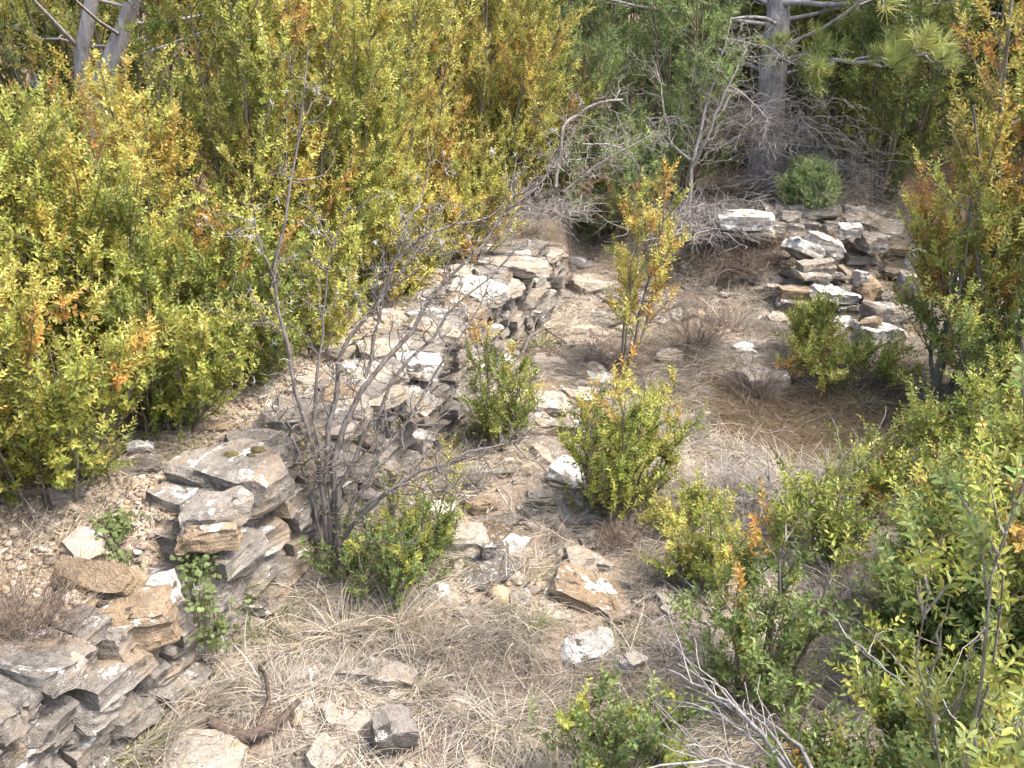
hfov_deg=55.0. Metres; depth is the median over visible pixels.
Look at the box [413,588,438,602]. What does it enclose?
slab
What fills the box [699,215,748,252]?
heath shrub
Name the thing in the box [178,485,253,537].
slab
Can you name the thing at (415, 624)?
grass tuft
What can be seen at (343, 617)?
grass tuft
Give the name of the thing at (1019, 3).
evergreen shrub
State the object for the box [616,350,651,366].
slab
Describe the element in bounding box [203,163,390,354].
boxwood bush
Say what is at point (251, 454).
moss cushion
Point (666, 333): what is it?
slab
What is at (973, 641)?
dead canes
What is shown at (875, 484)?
boxwood bush
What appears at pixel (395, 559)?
boxwood bush
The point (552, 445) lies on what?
slab
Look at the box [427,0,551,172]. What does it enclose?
boxwood bush
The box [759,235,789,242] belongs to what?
bedded stone
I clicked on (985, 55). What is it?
shrub
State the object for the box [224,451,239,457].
moss cushion
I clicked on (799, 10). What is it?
evergreen shrub
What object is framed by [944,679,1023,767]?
boxwood bush
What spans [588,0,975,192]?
pine tree
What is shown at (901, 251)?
bedded stone
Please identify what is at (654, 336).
slab
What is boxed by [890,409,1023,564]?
boxwood bush
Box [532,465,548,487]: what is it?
slab
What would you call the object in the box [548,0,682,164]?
juniper bush
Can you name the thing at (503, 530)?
slab
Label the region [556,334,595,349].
slab
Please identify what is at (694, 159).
dead branch
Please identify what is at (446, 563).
slab
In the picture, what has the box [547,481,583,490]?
slab
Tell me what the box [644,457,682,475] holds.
slab
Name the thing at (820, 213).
bedded stone
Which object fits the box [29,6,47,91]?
pine
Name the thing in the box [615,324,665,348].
grass tuft
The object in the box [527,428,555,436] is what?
slab
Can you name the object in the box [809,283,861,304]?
slab
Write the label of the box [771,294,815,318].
block
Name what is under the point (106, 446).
stone
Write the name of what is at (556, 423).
slab
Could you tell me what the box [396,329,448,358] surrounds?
grass tuft
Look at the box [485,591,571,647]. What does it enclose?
grass tuft
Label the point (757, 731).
dead canes
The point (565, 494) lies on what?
slab
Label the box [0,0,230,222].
boxwood bush
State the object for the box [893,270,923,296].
stone
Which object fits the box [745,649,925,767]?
boxwood bush
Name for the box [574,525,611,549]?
slab
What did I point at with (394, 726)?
stone
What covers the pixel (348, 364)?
slab
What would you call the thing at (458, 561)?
grass tuft
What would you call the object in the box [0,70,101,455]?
boxwood bush
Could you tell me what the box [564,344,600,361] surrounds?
slab
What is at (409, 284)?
boxwood bush
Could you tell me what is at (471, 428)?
creeping herb
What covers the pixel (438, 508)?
stone
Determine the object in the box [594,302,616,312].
slab
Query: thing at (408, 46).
boxwood bush
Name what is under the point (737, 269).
heath shrub
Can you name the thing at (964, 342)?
boxwood bush
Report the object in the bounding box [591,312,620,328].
slab
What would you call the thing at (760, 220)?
slab
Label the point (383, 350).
slab
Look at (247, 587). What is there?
grass tuft
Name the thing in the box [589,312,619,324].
slab
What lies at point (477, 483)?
heath shrub
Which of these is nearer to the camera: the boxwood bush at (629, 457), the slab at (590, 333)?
the boxwood bush at (629, 457)
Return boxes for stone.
[42,482,86,513]
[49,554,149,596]
[78,435,125,458]
[124,440,155,454]
[276,664,328,683]
[304,733,349,767]
[360,656,418,693]
[370,704,419,761]
[396,350,443,380]
[428,497,460,521]
[471,264,506,274]
[480,542,495,560]
[527,487,553,498]
[562,387,600,406]
[565,272,620,296]
[568,255,592,271]
[586,370,613,385]
[613,651,647,682]
[655,348,683,364]
[660,598,692,621]
[699,386,715,396]
[731,341,755,357]
[735,362,790,394]
[758,249,789,260]
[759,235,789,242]
[762,283,778,295]
[764,310,791,325]
[800,202,842,219]
[802,271,847,280]
[806,280,829,284]
[833,283,852,291]
[837,222,863,238]
[843,251,873,264]
[851,276,882,301]
[852,231,890,253]
[852,270,869,286]
[860,270,875,277]
[867,207,885,215]
[876,278,894,287]
[877,286,896,302]
[880,266,915,277]
[885,233,905,240]
[888,243,921,255]
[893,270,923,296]
[903,248,926,269]
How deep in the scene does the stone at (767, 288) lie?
5.41 m
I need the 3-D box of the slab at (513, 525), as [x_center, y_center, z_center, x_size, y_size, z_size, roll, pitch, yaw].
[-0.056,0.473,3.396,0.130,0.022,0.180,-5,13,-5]
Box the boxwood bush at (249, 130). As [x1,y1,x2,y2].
[106,0,378,335]
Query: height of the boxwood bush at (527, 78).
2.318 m
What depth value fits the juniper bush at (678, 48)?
7.08 m
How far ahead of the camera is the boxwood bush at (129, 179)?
2.93 m
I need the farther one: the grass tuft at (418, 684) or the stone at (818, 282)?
the stone at (818, 282)
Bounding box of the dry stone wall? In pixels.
[0,232,571,767]
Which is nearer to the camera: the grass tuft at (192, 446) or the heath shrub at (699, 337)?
the grass tuft at (192, 446)
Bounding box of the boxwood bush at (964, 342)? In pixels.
[893,196,1023,417]
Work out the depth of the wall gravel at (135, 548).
2.71 m
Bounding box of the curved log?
[205,647,301,745]
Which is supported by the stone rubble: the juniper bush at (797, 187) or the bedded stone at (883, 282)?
the bedded stone at (883, 282)
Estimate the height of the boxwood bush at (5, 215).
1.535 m
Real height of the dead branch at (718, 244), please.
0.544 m
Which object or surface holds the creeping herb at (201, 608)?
on the dry stone wall
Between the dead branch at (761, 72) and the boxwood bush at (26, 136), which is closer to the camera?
the boxwood bush at (26, 136)
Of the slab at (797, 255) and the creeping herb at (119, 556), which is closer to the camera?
the creeping herb at (119, 556)
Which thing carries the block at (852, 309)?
on the stone rubble
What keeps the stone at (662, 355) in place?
on the ground at (590, 247)
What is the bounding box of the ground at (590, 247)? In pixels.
[0,1,1022,767]
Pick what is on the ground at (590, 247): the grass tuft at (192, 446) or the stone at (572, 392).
the stone at (572, 392)
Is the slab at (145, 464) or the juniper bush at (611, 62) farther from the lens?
the juniper bush at (611, 62)
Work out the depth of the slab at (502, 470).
3.68 m
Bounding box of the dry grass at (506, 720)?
[82,246,1023,767]
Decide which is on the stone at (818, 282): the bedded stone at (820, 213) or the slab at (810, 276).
the slab at (810, 276)
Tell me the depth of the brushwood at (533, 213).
5.30 m
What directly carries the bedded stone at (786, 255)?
on the stone rubble
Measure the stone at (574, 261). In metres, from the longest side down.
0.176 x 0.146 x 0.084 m
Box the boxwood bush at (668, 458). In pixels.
[639,363,708,507]
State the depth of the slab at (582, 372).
4.50 m
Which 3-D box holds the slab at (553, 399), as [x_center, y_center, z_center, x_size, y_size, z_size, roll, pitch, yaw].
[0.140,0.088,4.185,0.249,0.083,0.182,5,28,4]
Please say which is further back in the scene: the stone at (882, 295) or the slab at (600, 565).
the stone at (882, 295)
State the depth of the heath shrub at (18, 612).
2.23 m
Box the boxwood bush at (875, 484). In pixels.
[817,398,999,516]
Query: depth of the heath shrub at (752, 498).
3.42 m
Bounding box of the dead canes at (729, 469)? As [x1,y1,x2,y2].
[693,410,894,527]
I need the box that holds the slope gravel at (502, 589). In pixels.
[136,203,924,767]
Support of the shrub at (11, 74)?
on the ground at (590, 247)
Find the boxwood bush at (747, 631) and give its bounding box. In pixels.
[664,452,897,724]
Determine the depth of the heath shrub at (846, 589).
2.87 m
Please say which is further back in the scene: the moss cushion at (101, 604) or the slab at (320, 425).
the slab at (320, 425)
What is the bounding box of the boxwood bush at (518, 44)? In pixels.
[435,0,613,211]
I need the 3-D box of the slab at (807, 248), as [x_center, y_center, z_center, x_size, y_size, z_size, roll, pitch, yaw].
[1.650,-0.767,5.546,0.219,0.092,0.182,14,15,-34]
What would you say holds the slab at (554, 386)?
on the ground at (590, 247)
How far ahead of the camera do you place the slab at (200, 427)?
3.12 m
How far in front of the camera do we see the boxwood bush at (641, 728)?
2.23 m
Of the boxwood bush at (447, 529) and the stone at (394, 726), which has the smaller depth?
the stone at (394, 726)
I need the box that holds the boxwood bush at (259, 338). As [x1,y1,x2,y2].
[152,180,337,388]
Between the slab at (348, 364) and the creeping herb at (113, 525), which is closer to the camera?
the creeping herb at (113, 525)
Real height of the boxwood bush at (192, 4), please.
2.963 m
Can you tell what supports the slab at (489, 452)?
on the ground at (590, 247)
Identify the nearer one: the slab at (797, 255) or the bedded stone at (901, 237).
the slab at (797, 255)
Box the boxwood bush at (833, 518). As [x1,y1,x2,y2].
[741,447,910,576]
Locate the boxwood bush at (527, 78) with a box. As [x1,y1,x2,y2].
[391,0,597,234]
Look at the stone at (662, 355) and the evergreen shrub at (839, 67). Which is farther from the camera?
the evergreen shrub at (839, 67)
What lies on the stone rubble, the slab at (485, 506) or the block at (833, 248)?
the block at (833, 248)
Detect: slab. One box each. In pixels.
[61,526,108,559]
[65,463,97,479]
[104,454,162,477]
[147,568,184,606]
[160,728,248,767]
[175,521,243,554]
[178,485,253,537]
[194,420,238,433]
[311,421,323,442]
[320,382,359,402]
[335,359,391,381]
[355,338,412,359]
[392,385,442,423]
[409,316,472,348]
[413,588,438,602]
[432,559,451,568]
[447,275,510,305]
[448,540,508,591]
[460,495,498,515]
[464,446,503,464]
[468,514,519,522]
[482,519,512,542]
[488,463,519,476]
[491,255,552,277]
[494,514,515,528]
[500,557,518,583]
[503,533,530,552]
[515,347,562,370]
[515,506,550,520]
[517,389,571,415]
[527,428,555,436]
[527,435,564,454]
[527,512,539,517]
[529,381,557,390]
[531,443,552,465]
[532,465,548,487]
[539,540,554,558]
[542,606,574,623]
[543,455,589,485]
[545,484,558,494]
[546,418,586,435]
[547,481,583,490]
[547,560,622,616]
[548,540,563,555]
[550,379,575,391]
[550,597,568,609]
[551,452,568,460]
[552,480,602,508]
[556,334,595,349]
[557,505,601,529]
[558,439,582,452]
[561,626,616,669]
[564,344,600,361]
[566,364,604,379]
[570,404,576,412]
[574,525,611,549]
[579,514,619,540]
[585,332,609,344]
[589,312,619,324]
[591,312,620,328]
[592,403,621,419]
[592,552,616,571]
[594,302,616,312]
[600,314,622,328]
[601,290,669,304]
[609,331,648,337]
[609,398,637,409]
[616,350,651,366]
[621,392,636,399]
[623,514,651,532]
[629,313,652,331]
[641,331,663,340]
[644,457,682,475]
[653,296,685,313]
[655,327,668,335]
[666,306,696,325]
[671,375,699,388]
[718,209,774,230]
[736,230,775,241]
[781,236,825,258]
[785,248,809,260]
[789,266,831,280]
[795,257,836,281]
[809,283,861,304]
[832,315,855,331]
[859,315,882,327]
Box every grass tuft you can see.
[90,444,129,484]
[103,703,182,767]
[158,686,215,731]
[162,636,280,727]
[165,489,278,630]
[168,428,227,457]
[221,586,337,658]
[235,356,303,394]
[276,569,410,670]
[333,578,464,656]
[373,648,459,708]
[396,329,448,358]
[421,539,492,575]
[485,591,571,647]
[519,322,574,350]
[577,606,666,660]
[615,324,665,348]
[624,510,718,556]
[829,380,898,418]
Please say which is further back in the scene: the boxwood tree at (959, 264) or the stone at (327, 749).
the boxwood tree at (959, 264)
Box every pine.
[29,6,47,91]
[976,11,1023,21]
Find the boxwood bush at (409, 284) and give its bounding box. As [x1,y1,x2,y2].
[330,139,471,301]
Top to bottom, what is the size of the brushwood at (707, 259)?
0.402 m
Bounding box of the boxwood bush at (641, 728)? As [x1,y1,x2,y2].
[521,659,717,767]
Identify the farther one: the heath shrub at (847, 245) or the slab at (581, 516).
the heath shrub at (847, 245)
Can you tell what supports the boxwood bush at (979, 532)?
on the ground at (590, 247)
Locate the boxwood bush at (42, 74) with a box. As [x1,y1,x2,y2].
[0,66,89,203]
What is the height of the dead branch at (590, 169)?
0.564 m
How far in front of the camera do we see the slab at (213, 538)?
2.55 m
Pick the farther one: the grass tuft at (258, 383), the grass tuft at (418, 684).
the grass tuft at (258, 383)
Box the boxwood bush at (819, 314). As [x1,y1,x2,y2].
[776,286,849,357]
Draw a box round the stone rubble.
[265,197,1003,767]
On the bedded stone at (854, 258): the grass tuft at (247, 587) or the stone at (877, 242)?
the stone at (877, 242)
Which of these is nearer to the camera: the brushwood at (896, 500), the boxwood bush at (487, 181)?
the brushwood at (896, 500)
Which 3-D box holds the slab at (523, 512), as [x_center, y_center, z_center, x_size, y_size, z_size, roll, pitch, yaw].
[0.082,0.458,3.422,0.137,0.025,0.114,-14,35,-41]
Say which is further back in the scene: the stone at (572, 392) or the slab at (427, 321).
the stone at (572, 392)
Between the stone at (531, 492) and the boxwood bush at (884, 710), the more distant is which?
the stone at (531, 492)
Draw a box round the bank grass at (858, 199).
[576,154,1001,332]
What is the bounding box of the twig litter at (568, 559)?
[128,267,1015,767]
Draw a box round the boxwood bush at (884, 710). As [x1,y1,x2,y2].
[759,606,1023,767]
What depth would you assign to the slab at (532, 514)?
3.40 m
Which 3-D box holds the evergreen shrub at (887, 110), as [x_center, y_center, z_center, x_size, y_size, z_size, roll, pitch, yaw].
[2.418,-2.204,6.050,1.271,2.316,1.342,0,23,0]
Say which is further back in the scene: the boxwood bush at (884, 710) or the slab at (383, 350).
the slab at (383, 350)
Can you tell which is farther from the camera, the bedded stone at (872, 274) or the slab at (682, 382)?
the bedded stone at (872, 274)
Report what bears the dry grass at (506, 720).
on the ground at (590, 247)
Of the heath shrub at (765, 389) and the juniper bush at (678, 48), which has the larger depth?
the juniper bush at (678, 48)
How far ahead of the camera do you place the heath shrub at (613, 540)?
3.21 m
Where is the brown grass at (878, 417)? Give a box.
[644,355,1018,491]
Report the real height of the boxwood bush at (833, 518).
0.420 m
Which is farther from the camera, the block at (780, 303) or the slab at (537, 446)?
the block at (780, 303)
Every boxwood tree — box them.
[875,0,1023,394]
[895,0,1023,403]
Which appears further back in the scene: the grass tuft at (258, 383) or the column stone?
the column stone
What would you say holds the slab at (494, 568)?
on the ground at (590, 247)
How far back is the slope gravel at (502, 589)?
3.02 m
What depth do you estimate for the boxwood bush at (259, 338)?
3.27 m
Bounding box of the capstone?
[189,438,294,519]
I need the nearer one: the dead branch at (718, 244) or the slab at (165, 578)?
the slab at (165, 578)
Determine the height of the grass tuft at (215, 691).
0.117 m
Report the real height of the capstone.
0.123 m
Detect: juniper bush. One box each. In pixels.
[510,0,656,199]
[539,97,686,245]
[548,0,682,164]
[619,0,759,199]
[622,0,763,155]
[773,152,846,210]
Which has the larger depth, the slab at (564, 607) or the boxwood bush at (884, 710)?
the slab at (564, 607)
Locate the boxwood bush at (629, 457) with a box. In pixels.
[553,333,688,522]
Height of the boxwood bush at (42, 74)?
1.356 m
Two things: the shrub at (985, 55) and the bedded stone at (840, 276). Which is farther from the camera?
the shrub at (985, 55)
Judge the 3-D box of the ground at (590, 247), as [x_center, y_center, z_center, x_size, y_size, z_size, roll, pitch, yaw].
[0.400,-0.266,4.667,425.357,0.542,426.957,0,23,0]
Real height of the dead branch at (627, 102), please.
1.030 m
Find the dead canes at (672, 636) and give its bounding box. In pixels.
[622,583,712,684]
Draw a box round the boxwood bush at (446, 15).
[290,0,492,258]
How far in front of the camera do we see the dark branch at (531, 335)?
4.84 m
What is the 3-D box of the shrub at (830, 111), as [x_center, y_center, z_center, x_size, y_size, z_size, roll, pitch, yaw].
[2.988,-4.166,7.992,2.558,4.293,2.514,-12,26,-26]
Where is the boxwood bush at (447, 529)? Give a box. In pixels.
[367,433,472,566]
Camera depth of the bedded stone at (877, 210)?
6.07 m
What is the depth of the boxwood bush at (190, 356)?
2.95 m
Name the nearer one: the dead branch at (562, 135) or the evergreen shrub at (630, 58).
the dead branch at (562, 135)
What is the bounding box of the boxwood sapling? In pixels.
[599,155,694,375]
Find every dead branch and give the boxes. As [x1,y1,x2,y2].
[502,60,634,230]
[557,113,676,205]
[570,40,709,204]
[616,4,788,210]
[677,211,761,288]
[680,1,816,167]
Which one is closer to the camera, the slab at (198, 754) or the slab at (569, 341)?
the slab at (198, 754)
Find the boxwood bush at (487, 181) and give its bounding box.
[397,119,529,264]
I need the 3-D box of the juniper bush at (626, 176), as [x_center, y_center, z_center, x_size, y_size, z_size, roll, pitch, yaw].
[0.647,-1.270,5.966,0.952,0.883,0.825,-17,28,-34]
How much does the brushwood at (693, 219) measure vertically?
0.478 m
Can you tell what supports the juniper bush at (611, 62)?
on the ground at (590, 247)
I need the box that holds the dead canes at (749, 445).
[721,415,771,473]
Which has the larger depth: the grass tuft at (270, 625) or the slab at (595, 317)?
the slab at (595, 317)
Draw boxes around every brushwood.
[481,176,626,242]
[516,319,694,386]
[575,180,832,262]
[644,214,846,298]
[655,44,905,172]
[672,96,939,218]
[847,447,919,541]
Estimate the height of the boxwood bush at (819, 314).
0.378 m
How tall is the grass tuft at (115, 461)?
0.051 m
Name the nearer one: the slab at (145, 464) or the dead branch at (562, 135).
the slab at (145, 464)
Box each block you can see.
[80,583,181,650]
[431,521,489,560]
[440,292,488,331]
[710,230,736,246]
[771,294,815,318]
[776,283,824,302]
[802,231,845,260]
[825,301,860,318]
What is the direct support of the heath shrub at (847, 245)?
on the ground at (590, 247)
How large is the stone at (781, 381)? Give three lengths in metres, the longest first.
0.244 x 0.202 x 0.127 m
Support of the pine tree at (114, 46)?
on the ground at (590, 247)
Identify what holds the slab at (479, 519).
on the ground at (590, 247)
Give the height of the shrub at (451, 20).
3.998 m
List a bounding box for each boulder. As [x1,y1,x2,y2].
[849,322,907,350]
[858,299,907,328]
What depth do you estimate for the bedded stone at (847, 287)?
5.54 m
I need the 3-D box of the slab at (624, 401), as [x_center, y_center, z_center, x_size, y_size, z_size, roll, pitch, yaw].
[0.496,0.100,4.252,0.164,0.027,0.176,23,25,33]
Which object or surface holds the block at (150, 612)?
on the dry stone wall
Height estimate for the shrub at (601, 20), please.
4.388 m
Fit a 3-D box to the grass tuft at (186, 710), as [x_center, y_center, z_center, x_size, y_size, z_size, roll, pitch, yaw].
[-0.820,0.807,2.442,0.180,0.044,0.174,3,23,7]
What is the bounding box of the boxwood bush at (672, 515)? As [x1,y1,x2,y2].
[632,463,728,539]
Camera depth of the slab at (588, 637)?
2.73 m
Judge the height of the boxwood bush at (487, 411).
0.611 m
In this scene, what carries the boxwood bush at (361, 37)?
on the ground at (590, 247)
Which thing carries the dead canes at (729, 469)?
on the ground at (590, 247)
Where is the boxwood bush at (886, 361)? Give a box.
[771,320,933,395]
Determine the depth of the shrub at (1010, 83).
8.02 m
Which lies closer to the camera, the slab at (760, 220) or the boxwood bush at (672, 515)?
the boxwood bush at (672, 515)
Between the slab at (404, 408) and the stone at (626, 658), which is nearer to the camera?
the stone at (626, 658)
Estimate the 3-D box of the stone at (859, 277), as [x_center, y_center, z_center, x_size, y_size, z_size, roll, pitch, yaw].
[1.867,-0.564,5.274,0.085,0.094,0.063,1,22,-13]
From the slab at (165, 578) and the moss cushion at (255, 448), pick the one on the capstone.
the moss cushion at (255, 448)
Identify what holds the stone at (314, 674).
on the ground at (590, 247)
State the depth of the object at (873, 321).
4.93 m
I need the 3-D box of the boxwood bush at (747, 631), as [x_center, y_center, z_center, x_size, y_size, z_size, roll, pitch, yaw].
[0.675,0.544,2.440,0.522,0.696,0.518,8,24,19]
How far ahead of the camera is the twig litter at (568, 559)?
2.92 m
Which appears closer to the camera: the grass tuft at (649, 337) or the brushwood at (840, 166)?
the grass tuft at (649, 337)
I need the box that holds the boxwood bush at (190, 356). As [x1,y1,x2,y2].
[43,214,260,441]
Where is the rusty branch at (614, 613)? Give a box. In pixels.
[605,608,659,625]
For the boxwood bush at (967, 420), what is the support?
on the ground at (590, 247)
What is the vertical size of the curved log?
0.056 m
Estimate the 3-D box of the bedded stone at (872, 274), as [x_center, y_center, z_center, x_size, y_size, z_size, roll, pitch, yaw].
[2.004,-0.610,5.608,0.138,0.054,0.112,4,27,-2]
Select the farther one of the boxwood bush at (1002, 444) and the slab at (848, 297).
the slab at (848, 297)
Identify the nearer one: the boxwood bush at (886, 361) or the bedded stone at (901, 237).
the boxwood bush at (886, 361)
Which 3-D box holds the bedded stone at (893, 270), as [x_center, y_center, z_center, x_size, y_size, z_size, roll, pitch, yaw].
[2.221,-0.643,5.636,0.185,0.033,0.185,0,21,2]
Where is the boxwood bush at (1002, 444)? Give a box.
[886,372,1023,656]
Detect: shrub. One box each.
[0,0,183,154]
[0,521,124,662]
[181,2,308,81]
[368,0,511,91]
[432,455,508,502]
[472,0,610,101]
[507,1,651,80]
[566,0,699,129]
[567,504,663,555]
[617,0,793,109]
[642,262,771,362]
[659,403,724,447]
[672,0,794,155]
[674,444,824,520]
[699,0,884,170]
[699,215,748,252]
[701,231,782,291]
[724,348,809,406]
[724,491,815,559]
[737,208,807,254]
[739,2,970,127]
[790,0,890,149]
[796,528,884,627]
[799,0,998,209]
[822,218,892,255]
[859,0,1023,163]
[901,0,1023,134]
[959,20,1017,88]
[987,0,1023,210]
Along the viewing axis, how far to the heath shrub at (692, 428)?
3.95 m
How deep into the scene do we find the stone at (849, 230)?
5.63 m
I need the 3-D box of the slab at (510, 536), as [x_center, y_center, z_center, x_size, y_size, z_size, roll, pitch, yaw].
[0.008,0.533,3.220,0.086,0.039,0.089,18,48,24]
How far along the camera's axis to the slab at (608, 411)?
4.11 m
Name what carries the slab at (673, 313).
on the ground at (590, 247)
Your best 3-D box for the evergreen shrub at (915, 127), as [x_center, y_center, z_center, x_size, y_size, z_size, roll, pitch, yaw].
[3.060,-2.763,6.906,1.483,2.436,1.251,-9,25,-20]
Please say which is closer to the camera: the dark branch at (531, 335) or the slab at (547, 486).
the slab at (547, 486)
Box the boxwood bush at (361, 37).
[198,0,431,311]
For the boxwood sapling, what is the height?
1.039 m
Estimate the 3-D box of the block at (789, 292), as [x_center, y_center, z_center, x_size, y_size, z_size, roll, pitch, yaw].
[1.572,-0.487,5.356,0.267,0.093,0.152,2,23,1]
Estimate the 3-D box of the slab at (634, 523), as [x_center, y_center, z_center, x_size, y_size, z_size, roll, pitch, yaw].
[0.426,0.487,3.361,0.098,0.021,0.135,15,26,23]
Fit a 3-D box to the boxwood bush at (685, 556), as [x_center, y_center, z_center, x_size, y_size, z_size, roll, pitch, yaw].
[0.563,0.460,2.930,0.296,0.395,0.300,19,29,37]
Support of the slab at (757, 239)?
on the bedded stone at (786, 237)
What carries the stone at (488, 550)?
on the ground at (590, 247)
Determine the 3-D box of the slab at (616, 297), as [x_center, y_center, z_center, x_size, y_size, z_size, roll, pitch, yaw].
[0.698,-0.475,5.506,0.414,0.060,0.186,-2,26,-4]
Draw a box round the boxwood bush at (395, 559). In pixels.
[298,456,465,616]
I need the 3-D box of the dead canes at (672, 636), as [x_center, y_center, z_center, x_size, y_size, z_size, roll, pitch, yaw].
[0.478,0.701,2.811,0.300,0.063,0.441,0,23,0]
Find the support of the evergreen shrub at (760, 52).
on the ground at (590, 247)
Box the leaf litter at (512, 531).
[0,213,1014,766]
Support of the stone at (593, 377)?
on the ground at (590, 247)
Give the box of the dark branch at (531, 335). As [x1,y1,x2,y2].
[521,315,566,353]
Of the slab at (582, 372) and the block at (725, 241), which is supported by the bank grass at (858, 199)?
the block at (725, 241)
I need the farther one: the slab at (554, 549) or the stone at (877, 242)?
the stone at (877, 242)
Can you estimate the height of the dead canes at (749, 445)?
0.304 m
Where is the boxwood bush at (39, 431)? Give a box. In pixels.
[0,235,191,506]
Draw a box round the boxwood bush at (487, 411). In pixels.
[457,314,544,448]
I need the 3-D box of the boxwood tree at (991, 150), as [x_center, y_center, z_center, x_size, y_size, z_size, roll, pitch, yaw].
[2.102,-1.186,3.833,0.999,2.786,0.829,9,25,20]
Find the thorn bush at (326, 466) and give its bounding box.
[196,45,603,571]
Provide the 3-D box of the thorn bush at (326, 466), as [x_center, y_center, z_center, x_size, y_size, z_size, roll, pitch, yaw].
[-0.201,-0.148,2.786,1.237,1.525,0.787,-10,25,-23]
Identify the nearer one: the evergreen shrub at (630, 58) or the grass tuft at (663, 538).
the grass tuft at (663, 538)
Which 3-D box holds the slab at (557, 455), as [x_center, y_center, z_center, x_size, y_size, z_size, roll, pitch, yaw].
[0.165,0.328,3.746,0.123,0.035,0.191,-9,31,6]
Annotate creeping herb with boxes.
[88,507,150,553]
[100,544,143,570]
[169,537,250,657]
[445,416,487,453]
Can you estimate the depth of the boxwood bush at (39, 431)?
2.58 m
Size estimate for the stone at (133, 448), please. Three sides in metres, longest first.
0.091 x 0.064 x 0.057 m
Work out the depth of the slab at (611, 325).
5.13 m
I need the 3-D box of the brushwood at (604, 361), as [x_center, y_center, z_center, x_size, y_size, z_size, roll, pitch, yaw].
[0.472,-0.159,4.661,0.905,0.297,0.772,10,25,22]
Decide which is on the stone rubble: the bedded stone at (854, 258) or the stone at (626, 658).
the bedded stone at (854, 258)
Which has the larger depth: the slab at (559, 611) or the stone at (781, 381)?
the stone at (781, 381)
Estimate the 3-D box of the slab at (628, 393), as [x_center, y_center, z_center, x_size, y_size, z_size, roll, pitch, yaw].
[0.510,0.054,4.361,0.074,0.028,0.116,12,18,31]
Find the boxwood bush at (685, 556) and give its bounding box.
[633,480,751,599]
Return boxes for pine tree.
[0,0,397,170]
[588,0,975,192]
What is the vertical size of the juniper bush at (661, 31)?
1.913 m
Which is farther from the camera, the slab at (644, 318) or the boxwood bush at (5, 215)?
the slab at (644, 318)
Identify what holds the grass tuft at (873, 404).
on the ground at (590, 247)
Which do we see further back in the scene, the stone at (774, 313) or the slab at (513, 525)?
the stone at (774, 313)
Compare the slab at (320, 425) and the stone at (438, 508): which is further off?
the stone at (438, 508)
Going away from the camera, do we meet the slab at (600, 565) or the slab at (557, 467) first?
the slab at (600, 565)
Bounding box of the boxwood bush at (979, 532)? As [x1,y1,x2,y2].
[870,341,1023,767]
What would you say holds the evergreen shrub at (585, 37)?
on the ground at (590, 247)
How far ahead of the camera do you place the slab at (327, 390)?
3.29 m
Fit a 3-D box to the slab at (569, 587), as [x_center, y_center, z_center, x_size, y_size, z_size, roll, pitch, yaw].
[0.235,0.631,2.970,0.248,0.061,0.178,20,25,13]
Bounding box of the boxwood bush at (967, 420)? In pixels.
[892,344,1022,479]
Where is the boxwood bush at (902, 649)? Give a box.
[839,437,1023,718]
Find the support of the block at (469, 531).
on the ground at (590, 247)
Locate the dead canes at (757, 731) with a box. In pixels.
[620,610,812,767]
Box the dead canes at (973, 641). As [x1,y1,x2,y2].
[816,596,1011,720]
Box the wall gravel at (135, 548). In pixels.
[0,240,500,663]
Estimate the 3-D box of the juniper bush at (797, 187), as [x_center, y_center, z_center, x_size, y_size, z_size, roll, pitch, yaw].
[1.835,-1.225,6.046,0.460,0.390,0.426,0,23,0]
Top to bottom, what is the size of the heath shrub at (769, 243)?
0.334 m
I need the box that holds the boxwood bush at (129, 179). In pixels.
[0,40,284,398]
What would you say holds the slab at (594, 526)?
on the ground at (590, 247)
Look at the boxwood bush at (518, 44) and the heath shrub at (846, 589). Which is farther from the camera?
the boxwood bush at (518, 44)
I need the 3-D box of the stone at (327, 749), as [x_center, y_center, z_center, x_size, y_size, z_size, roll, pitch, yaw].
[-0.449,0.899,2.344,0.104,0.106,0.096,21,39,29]
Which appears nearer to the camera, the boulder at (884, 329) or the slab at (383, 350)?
the slab at (383, 350)
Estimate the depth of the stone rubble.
3.54 m
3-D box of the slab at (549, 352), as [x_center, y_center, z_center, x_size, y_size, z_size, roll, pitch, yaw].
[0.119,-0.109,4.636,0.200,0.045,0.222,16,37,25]
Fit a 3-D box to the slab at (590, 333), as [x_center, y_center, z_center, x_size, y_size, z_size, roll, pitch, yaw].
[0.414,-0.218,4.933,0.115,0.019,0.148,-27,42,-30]
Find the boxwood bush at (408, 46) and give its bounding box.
[274,0,467,151]
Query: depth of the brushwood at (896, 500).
3.31 m
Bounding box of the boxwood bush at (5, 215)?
[0,147,33,408]
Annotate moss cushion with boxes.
[96,601,108,607]
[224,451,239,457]
[246,452,255,456]
[250,446,266,453]
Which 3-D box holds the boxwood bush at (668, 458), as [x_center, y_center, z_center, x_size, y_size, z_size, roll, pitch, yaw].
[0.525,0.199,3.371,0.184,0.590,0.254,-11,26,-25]
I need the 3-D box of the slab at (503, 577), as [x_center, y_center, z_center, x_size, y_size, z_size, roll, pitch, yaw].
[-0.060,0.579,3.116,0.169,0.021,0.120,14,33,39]
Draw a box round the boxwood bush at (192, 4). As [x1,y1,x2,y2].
[134,0,330,192]
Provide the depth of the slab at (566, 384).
4.33 m

